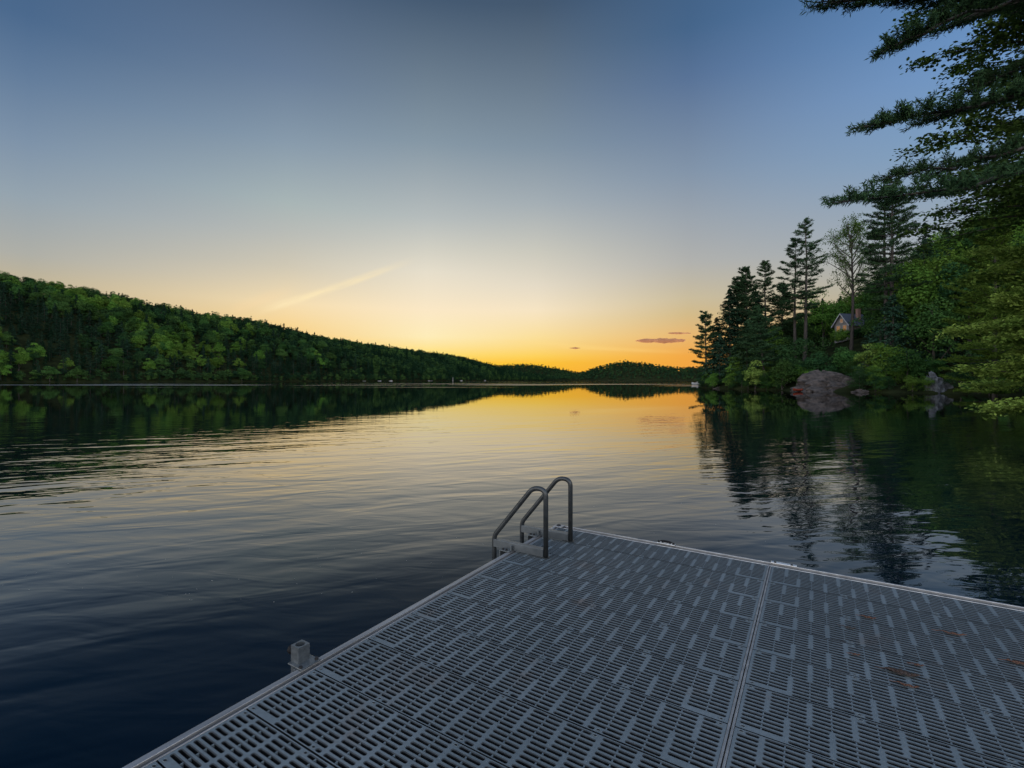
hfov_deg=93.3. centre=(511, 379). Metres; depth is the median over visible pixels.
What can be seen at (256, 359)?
conifer tree
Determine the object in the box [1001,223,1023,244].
bank tree
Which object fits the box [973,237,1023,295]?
broadleaf tree
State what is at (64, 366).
conifer tree
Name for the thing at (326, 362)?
broadleaf tree
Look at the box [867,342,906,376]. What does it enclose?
bush
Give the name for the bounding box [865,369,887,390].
waterside bush
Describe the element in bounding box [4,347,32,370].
broadleaf tree
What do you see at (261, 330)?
broadleaf tree
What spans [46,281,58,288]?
broadleaf tree
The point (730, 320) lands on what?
hemlock tree
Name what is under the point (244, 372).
broadleaf tree
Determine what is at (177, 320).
broadleaf tree
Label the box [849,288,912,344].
bank tree
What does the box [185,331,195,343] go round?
broadleaf tree
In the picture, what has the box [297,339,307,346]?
broadleaf tree
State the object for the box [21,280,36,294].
broadleaf tree
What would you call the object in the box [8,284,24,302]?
broadleaf tree
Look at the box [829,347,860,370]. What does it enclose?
waterside bush
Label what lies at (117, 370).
conifer tree
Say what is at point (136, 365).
conifer tree
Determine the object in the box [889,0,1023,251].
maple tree
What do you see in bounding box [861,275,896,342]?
bank conifer
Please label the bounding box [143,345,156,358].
broadleaf tree
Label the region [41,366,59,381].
broadleaf tree
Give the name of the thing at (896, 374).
waterside bush
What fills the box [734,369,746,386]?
waterside bush
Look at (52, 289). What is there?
broadleaf tree
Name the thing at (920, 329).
bank tree
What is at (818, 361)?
waterside bush
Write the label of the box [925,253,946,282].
bank tree
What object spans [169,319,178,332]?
broadleaf tree
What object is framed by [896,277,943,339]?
bank tree
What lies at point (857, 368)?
waterside bush
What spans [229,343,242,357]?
broadleaf tree
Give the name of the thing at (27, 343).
conifer tree
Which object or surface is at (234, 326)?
broadleaf tree
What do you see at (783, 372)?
waterside bush
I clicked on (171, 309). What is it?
broadleaf tree
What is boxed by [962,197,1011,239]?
broadleaf tree
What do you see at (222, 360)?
broadleaf tree
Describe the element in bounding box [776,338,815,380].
broadleaf tree
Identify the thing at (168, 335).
broadleaf tree
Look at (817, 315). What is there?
broadleaf tree
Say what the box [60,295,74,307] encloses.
broadleaf tree
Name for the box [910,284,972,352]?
bank tree
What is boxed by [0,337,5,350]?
conifer tree
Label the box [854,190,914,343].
white pine
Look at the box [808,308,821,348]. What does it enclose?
bank conifer
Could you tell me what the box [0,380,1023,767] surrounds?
lake water
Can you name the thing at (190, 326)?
broadleaf tree
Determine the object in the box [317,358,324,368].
broadleaf tree
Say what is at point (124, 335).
broadleaf tree
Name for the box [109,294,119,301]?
broadleaf tree
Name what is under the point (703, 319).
white pine
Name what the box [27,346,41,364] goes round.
broadleaf tree
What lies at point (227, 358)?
conifer tree
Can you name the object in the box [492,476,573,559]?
ladder
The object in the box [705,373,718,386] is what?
waterside bush
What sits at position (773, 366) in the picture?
waterside bush
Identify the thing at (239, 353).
conifer tree
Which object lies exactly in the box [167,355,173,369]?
conifer tree
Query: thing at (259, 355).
broadleaf tree
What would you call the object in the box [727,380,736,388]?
waterside bush
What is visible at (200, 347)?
broadleaf tree
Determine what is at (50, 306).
broadleaf tree
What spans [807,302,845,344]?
bank tree
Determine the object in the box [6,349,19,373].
conifer tree
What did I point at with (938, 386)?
boulder
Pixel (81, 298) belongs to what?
broadleaf tree
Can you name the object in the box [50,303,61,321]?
conifer tree
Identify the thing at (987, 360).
waterside bush
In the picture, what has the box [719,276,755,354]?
white pine
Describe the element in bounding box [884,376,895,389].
waterside bush
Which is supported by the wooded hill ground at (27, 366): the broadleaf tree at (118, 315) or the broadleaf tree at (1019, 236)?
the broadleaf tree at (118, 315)
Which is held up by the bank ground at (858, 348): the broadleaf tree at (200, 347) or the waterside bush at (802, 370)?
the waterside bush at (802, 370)
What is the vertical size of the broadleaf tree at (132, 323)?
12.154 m
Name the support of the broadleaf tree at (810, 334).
on the bank ground at (858, 348)
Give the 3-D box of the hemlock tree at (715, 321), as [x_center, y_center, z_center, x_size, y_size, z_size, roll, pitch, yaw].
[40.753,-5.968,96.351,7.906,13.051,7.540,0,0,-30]
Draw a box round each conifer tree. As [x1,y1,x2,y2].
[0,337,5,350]
[1,282,8,300]
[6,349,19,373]
[15,289,20,306]
[23,339,30,354]
[26,288,30,305]
[27,324,40,346]
[29,334,36,352]
[40,295,45,310]
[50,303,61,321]
[58,352,68,374]
[72,295,77,313]
[74,321,83,338]
[103,331,113,348]
[113,364,122,380]
[120,340,128,361]
[134,360,140,373]
[144,352,152,370]
[152,348,159,368]
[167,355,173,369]
[171,355,177,370]
[176,350,182,366]
[202,357,212,373]
[225,350,231,364]
[231,352,237,369]
[238,347,244,362]
[253,354,259,369]
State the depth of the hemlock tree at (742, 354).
85.65 m
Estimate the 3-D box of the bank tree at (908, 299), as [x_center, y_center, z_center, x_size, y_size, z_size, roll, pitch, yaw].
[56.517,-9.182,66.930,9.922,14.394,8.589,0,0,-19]
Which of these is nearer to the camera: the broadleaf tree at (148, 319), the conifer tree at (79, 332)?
the conifer tree at (79, 332)
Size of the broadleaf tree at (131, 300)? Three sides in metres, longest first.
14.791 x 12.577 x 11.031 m
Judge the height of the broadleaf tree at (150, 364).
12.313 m
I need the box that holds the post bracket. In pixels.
[287,640,320,672]
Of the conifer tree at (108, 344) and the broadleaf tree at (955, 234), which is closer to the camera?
the broadleaf tree at (955, 234)
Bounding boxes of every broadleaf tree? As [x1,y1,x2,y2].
[0,271,11,280]
[0,331,15,347]
[0,350,9,361]
[0,359,11,373]
[0,360,12,380]
[3,276,22,286]
[4,281,17,297]
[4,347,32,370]
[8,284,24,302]
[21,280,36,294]
[22,276,35,283]
[24,342,45,362]
[25,292,38,303]
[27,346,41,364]
[30,283,46,297]
[39,289,55,303]
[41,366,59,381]
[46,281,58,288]
[46,297,59,312]
[47,285,60,293]
[50,289,60,301]
[52,281,66,289]
[54,293,69,300]
[54,301,72,320]
[58,358,74,371]
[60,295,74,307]
[62,284,74,292]
[64,291,73,306]
[68,288,86,296]
[71,295,89,302]
[71,366,83,378]
[73,300,87,315]
[78,302,99,317]
[82,286,93,295]
[88,300,100,308]
[89,290,100,296]
[89,312,108,322]
[94,295,103,309]
[97,322,114,336]
[100,355,120,371]
[101,296,109,309]
[103,316,118,327]
[104,301,117,309]
[107,348,123,357]
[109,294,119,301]
[109,306,124,316]
[111,297,123,305]
[112,312,124,322]
[118,300,131,312]
[119,332,129,340]
[122,311,134,319]
[123,319,137,329]
[128,317,140,327]
[130,298,145,309]
[130,299,145,310]
[130,335,145,347]
[133,309,145,320]
[134,331,147,347]
[135,318,147,329]
[141,317,151,325]
[142,311,157,322]
[142,358,156,369]
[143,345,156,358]
[147,323,160,330]
[147,333,164,343]
[151,341,164,353]
[154,308,165,320]
[154,355,170,368]
[156,342,167,356]
[159,335,169,352]
[161,304,173,311]
[163,332,174,343]
[164,340,172,355]
[165,348,181,365]
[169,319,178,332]
[172,316,183,327]
[172,340,183,351]
[174,306,188,317]
[174,332,189,343]
[182,314,194,323]
[182,344,194,355]
[183,348,197,362]
[185,323,195,331]
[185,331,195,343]
[195,355,206,369]
[198,341,205,350]
[199,318,209,324]
[203,330,215,343]
[204,344,213,356]
[205,334,218,347]
[211,357,220,367]
[212,312,221,319]
[212,342,224,357]
[212,354,225,369]
[213,330,219,339]
[218,321,228,327]
[222,327,233,337]
[228,324,239,334]
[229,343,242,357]
[232,358,246,370]
[235,337,245,348]
[237,368,249,377]
[239,329,249,337]
[245,339,255,347]
[253,350,264,359]
[254,320,264,327]
[255,328,265,336]
[257,344,271,352]
[264,326,271,336]
[275,349,287,359]
[289,330,297,337]
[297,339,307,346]
[300,343,313,350]
[305,351,314,362]
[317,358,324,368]
[323,358,331,367]
[324,352,336,360]
[769,316,811,357]
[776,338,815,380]
[780,320,821,350]
[799,287,850,345]
[829,328,849,341]
[847,328,870,338]
[849,293,874,317]
[882,251,938,319]
[936,228,979,251]
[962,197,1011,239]
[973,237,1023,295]
[974,209,1023,247]
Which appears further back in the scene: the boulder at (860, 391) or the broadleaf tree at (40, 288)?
the broadleaf tree at (40, 288)
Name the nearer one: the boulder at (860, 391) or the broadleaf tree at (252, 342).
the boulder at (860, 391)
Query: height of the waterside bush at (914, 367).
4.824 m
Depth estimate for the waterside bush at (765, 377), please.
77.28 m
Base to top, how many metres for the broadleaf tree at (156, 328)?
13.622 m
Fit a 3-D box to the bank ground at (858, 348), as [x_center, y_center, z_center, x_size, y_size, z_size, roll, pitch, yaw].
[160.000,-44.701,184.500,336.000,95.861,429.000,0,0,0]
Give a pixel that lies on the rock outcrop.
(820, 381)
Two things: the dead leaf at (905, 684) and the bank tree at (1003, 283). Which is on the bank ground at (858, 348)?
the bank tree at (1003, 283)
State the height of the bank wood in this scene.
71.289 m
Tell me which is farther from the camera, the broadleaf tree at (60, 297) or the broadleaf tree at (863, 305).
the broadleaf tree at (60, 297)
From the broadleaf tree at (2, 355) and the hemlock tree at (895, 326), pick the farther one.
the broadleaf tree at (2, 355)
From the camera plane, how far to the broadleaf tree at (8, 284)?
355.46 m
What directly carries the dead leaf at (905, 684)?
on the dock
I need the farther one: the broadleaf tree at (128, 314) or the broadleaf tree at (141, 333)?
the broadleaf tree at (128, 314)
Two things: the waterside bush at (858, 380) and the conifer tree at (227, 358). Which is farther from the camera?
the conifer tree at (227, 358)
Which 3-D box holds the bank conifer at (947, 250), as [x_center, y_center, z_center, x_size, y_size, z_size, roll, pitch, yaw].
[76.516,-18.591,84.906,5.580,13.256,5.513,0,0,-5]
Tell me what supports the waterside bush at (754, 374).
on the bank ground at (858, 348)
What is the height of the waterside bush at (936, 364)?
3.108 m
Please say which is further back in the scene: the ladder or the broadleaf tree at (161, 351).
the broadleaf tree at (161, 351)
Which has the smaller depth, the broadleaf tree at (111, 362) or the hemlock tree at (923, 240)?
the hemlock tree at (923, 240)
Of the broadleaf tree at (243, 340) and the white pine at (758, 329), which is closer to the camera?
the white pine at (758, 329)
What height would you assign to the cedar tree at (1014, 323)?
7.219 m
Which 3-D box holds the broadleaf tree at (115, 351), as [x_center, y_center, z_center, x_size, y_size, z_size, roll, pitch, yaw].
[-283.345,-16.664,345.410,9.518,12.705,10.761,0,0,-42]
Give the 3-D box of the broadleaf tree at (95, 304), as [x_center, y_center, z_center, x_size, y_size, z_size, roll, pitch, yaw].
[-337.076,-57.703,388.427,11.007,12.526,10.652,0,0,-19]
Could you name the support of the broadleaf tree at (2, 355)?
on the wooded hill ground at (27, 366)
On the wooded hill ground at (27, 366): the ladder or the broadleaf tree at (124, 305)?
the broadleaf tree at (124, 305)
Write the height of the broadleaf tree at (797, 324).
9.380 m
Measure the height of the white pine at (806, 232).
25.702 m
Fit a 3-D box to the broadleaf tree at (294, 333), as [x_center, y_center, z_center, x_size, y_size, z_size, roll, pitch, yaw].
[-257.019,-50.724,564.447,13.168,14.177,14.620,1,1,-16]
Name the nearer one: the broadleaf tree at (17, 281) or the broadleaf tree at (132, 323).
the broadleaf tree at (17, 281)
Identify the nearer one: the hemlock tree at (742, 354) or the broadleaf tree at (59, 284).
the hemlock tree at (742, 354)
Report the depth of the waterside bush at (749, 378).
79.14 m
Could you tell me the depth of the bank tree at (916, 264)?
86.37 m
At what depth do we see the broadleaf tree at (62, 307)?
358.79 m
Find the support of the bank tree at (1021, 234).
on the bank ground at (858, 348)
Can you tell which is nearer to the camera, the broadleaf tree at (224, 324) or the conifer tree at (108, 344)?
the conifer tree at (108, 344)
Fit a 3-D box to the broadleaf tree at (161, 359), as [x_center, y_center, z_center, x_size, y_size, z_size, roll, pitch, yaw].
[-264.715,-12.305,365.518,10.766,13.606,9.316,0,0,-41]
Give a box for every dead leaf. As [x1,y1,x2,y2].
[876,666,919,675]
[890,680,918,687]
[932,629,966,634]
[998,658,1023,663]
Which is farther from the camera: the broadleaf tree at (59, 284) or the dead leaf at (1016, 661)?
the broadleaf tree at (59, 284)
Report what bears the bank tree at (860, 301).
on the bank ground at (858, 348)
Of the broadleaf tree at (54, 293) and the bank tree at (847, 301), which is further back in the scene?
the broadleaf tree at (54, 293)
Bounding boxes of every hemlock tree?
[694,334,731,383]
[695,318,728,378]
[703,288,760,376]
[716,322,767,381]
[741,290,771,361]
[851,294,935,376]
[900,305,971,367]
[910,222,937,265]
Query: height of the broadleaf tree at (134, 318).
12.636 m
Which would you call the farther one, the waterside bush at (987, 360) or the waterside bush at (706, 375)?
the waterside bush at (706, 375)
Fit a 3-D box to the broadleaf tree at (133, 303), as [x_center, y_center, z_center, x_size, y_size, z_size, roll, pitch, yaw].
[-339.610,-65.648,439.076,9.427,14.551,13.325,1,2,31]
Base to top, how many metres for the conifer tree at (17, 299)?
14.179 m
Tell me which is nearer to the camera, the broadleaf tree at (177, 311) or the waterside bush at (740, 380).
the waterside bush at (740, 380)
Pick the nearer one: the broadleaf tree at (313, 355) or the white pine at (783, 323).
the white pine at (783, 323)
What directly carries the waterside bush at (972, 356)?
on the bank ground at (858, 348)
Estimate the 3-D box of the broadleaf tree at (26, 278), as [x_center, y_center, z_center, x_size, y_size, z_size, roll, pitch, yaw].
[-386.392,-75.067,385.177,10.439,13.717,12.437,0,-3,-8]
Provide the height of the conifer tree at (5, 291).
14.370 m
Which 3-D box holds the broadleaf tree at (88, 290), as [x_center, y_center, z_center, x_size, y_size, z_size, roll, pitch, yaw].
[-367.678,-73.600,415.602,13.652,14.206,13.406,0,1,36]
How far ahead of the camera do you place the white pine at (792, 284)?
86.72 m
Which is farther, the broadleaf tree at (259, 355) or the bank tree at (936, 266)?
the broadleaf tree at (259, 355)
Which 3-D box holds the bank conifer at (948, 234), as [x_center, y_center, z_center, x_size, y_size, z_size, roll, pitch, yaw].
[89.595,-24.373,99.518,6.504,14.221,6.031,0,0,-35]
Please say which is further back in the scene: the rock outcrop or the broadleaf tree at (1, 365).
the broadleaf tree at (1, 365)
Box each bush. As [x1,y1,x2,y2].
[701,370,714,385]
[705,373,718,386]
[722,373,737,385]
[724,357,745,379]
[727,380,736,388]
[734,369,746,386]
[740,376,752,388]
[741,360,765,388]
[747,377,760,387]
[758,372,774,385]
[765,359,782,372]
[769,359,799,389]
[790,365,809,380]
[796,351,836,373]
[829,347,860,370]
[840,361,858,376]
[845,369,872,389]
[848,363,866,378]
[853,343,881,370]
[864,365,887,385]
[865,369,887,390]
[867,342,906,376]
[882,348,931,381]
[883,364,911,384]
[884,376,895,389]
[901,375,922,391]
[913,378,923,390]
[917,376,935,390]
[923,357,949,375]
[942,366,977,386]
[963,344,990,365]
[966,341,1023,372]
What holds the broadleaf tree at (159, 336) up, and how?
on the wooded hill ground at (27, 366)
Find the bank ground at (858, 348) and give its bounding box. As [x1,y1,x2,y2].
[698,316,1023,395]
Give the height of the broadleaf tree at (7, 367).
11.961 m
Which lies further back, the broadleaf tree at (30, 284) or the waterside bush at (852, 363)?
the broadleaf tree at (30, 284)
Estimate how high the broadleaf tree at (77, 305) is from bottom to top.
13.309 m
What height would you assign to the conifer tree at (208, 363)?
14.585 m
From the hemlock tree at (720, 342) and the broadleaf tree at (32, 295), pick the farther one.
the broadleaf tree at (32, 295)
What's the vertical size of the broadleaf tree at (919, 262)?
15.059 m
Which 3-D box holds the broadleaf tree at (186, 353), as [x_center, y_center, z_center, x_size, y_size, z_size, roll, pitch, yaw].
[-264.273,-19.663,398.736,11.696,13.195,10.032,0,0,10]
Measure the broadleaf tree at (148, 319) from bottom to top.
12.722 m
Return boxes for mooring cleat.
[657,540,675,545]
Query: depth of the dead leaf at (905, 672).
2.10 m
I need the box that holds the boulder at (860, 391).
[851,389,868,392]
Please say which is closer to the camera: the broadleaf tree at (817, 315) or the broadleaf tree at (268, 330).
the broadleaf tree at (817, 315)
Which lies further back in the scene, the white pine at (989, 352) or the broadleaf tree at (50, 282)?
the broadleaf tree at (50, 282)
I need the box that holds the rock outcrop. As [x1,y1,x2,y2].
[790,370,854,391]
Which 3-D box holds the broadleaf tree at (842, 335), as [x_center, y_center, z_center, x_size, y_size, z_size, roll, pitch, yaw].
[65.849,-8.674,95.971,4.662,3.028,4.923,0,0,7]
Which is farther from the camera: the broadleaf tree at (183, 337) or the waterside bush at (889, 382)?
the broadleaf tree at (183, 337)
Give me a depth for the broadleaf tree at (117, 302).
419.12 m
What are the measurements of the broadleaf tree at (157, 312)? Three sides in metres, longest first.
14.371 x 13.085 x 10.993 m
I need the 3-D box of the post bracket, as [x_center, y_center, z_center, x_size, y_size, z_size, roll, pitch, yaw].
[-0.955,1.317,2.187,0.148,0.246,0.115,0,0,32]
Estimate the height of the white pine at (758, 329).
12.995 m
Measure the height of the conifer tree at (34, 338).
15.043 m
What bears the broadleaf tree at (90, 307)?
on the wooded hill ground at (27, 366)
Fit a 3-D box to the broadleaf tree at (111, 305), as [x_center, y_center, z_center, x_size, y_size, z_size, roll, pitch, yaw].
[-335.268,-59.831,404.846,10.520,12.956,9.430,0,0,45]
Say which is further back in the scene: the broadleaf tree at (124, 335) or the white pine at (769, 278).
the broadleaf tree at (124, 335)
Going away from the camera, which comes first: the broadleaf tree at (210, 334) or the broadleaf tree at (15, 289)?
the broadleaf tree at (15, 289)
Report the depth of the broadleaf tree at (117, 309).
397.55 m
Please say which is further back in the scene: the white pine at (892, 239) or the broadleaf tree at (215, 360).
the broadleaf tree at (215, 360)
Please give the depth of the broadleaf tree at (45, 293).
364.79 m
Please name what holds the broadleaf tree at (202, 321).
on the wooded hill ground at (27, 366)
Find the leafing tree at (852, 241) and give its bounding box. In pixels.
[811,213,900,349]
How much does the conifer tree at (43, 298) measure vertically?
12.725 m
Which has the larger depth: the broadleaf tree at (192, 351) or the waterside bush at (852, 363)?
the broadleaf tree at (192, 351)
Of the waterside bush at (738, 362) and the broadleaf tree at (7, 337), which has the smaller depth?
the waterside bush at (738, 362)
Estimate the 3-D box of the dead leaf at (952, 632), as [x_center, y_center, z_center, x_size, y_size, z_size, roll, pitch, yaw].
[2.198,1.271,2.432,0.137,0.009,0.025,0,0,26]
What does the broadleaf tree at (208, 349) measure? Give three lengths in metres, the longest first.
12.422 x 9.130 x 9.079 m
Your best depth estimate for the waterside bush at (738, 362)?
86.81 m
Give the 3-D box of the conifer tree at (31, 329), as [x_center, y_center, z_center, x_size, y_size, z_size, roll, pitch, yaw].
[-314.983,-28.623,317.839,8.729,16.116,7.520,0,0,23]
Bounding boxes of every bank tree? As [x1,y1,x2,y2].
[758,327,788,362]
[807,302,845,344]
[807,325,830,345]
[826,291,861,334]
[836,293,863,308]
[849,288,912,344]
[854,284,870,315]
[854,286,877,314]
[877,262,965,362]
[888,239,974,319]
[894,257,932,285]
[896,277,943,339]
[896,297,975,373]
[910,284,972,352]
[914,260,1007,356]
[920,231,969,253]
[925,235,974,264]
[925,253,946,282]
[960,211,997,251]
[969,219,1023,272]
[981,269,1023,312]
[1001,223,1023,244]
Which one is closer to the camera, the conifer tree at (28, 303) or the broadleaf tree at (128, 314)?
the conifer tree at (28, 303)
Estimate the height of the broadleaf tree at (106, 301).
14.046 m
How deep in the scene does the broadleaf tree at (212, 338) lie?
439.22 m
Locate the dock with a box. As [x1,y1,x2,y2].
[122,524,1023,767]
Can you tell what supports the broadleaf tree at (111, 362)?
on the wooded hill ground at (27, 366)
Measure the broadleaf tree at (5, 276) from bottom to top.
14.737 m
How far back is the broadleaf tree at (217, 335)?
453.56 m
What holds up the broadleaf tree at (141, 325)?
on the wooded hill ground at (27, 366)
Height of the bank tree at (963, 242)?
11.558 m
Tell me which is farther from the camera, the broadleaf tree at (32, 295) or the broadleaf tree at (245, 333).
the broadleaf tree at (245, 333)
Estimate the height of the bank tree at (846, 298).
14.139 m
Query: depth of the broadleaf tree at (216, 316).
520.83 m
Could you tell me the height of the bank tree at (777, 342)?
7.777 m
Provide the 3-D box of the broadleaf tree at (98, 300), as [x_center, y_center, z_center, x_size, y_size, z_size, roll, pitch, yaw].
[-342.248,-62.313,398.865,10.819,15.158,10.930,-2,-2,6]
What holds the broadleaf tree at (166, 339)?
on the wooded hill ground at (27, 366)
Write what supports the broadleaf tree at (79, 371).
on the wooded hill ground at (27, 366)
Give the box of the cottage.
[831,309,863,342]
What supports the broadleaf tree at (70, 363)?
on the wooded hill ground at (27, 366)
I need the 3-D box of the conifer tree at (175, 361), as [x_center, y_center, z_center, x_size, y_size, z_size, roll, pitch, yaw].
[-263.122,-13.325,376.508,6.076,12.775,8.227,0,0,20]
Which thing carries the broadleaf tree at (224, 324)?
on the wooded hill ground at (27, 366)
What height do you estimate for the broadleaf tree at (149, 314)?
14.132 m
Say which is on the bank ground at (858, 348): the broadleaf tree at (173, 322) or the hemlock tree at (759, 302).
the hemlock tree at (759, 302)
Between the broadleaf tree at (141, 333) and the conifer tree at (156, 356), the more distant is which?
the broadleaf tree at (141, 333)
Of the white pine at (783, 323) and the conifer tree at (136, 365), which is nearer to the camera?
the white pine at (783, 323)
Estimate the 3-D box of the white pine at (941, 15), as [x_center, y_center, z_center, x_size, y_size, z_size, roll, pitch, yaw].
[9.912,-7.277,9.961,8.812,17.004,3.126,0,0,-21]
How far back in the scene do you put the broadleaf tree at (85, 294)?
398.70 m
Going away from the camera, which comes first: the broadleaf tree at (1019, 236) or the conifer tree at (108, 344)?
the broadleaf tree at (1019, 236)
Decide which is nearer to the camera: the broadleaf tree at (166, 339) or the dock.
the dock
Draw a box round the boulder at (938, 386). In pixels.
[924,371,953,393]
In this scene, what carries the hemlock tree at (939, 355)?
on the bank ground at (858, 348)
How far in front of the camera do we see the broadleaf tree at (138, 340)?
372.80 m
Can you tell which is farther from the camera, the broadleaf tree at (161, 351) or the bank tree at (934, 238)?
the broadleaf tree at (161, 351)
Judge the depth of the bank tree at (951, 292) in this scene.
64.84 m
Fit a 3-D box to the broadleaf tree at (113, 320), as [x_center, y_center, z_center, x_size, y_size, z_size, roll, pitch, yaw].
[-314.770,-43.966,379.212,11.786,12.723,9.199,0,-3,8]
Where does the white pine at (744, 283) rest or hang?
on the bank ground at (858, 348)
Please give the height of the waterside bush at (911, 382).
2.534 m
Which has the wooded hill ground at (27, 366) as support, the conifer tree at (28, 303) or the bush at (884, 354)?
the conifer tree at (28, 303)
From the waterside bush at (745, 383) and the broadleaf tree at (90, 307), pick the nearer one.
the waterside bush at (745, 383)
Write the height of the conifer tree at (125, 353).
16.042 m
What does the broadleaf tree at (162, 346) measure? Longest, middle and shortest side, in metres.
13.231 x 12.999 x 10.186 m
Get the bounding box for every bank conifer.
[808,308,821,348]
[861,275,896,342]
[940,239,953,260]
[941,227,950,237]
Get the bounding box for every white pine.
[688,310,717,385]
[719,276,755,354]
[727,265,772,352]
[738,305,783,375]
[754,260,777,339]
[765,281,798,357]
[771,237,817,361]
[782,217,833,360]
[799,0,1023,209]
[852,175,933,346]
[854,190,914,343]
[936,222,1023,397]
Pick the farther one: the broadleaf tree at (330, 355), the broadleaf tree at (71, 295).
the broadleaf tree at (330, 355)
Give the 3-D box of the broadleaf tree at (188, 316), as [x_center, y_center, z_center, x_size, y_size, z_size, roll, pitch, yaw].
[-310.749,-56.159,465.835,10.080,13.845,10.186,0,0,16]
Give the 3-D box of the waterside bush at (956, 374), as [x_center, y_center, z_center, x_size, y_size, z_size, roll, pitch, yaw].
[51.744,0.014,55.978,3.305,3.383,3.226,0,0,0]
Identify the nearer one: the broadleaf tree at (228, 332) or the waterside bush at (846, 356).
the waterside bush at (846, 356)
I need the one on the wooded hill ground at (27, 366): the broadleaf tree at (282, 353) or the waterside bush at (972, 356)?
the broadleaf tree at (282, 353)
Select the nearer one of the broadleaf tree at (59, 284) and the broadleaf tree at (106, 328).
the broadleaf tree at (106, 328)
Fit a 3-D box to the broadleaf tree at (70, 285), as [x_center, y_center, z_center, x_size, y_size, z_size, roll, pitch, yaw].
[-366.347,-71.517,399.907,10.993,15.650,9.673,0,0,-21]
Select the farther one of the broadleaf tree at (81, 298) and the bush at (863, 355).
the broadleaf tree at (81, 298)
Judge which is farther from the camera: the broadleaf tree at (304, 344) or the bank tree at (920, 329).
the broadleaf tree at (304, 344)
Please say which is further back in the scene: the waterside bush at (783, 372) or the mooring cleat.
the waterside bush at (783, 372)
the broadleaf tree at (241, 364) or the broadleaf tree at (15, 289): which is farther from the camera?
the broadleaf tree at (241, 364)
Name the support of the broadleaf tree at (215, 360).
on the wooded hill ground at (27, 366)
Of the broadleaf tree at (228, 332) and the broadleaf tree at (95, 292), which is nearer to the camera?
the broadleaf tree at (95, 292)
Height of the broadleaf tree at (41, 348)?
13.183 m
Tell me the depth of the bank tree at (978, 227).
90.92 m
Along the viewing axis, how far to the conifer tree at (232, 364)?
427.94 m
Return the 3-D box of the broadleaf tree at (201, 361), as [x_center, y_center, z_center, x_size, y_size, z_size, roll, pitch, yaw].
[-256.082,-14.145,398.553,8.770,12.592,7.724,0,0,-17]
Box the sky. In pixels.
[0,0,1023,371]
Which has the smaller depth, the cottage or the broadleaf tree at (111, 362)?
the cottage
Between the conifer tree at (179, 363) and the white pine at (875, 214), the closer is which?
the white pine at (875, 214)
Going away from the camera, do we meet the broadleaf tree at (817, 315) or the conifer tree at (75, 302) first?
the broadleaf tree at (817, 315)
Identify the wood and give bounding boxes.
[497,363,576,374]
[540,360,721,379]
[775,335,834,357]
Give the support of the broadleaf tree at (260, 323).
on the wooded hill ground at (27, 366)
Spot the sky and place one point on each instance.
(566, 184)
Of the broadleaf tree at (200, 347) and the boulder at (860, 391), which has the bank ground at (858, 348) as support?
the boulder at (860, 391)
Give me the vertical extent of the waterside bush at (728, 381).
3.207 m
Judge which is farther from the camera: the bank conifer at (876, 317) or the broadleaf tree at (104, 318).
the broadleaf tree at (104, 318)
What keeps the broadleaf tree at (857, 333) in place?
on the bank ground at (858, 348)
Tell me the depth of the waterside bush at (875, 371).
61.44 m
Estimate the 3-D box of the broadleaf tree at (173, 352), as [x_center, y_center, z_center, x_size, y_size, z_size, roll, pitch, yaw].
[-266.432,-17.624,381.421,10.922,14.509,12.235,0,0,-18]
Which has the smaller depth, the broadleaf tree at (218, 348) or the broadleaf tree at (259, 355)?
the broadleaf tree at (218, 348)
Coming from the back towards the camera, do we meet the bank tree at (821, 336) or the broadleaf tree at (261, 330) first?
the broadleaf tree at (261, 330)
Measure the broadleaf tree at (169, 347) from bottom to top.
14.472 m
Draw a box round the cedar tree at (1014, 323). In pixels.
[929,186,1023,419]
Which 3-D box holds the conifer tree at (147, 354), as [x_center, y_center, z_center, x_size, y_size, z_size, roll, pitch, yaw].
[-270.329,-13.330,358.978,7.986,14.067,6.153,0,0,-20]
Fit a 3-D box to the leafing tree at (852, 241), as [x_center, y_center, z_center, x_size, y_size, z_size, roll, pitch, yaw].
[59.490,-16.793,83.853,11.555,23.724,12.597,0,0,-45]
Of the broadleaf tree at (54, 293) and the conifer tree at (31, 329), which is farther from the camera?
the broadleaf tree at (54, 293)
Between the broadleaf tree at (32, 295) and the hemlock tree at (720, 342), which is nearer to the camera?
the hemlock tree at (720, 342)
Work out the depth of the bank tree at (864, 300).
109.17 m
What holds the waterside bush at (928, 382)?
on the bank ground at (858, 348)
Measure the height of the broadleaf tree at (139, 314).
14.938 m
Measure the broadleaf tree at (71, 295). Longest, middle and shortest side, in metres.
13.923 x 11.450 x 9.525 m
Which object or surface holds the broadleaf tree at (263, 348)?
on the wooded hill ground at (27, 366)
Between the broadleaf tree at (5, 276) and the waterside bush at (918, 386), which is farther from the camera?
the broadleaf tree at (5, 276)
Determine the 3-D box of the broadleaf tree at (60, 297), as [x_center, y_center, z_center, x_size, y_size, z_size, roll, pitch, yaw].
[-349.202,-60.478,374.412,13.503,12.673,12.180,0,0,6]

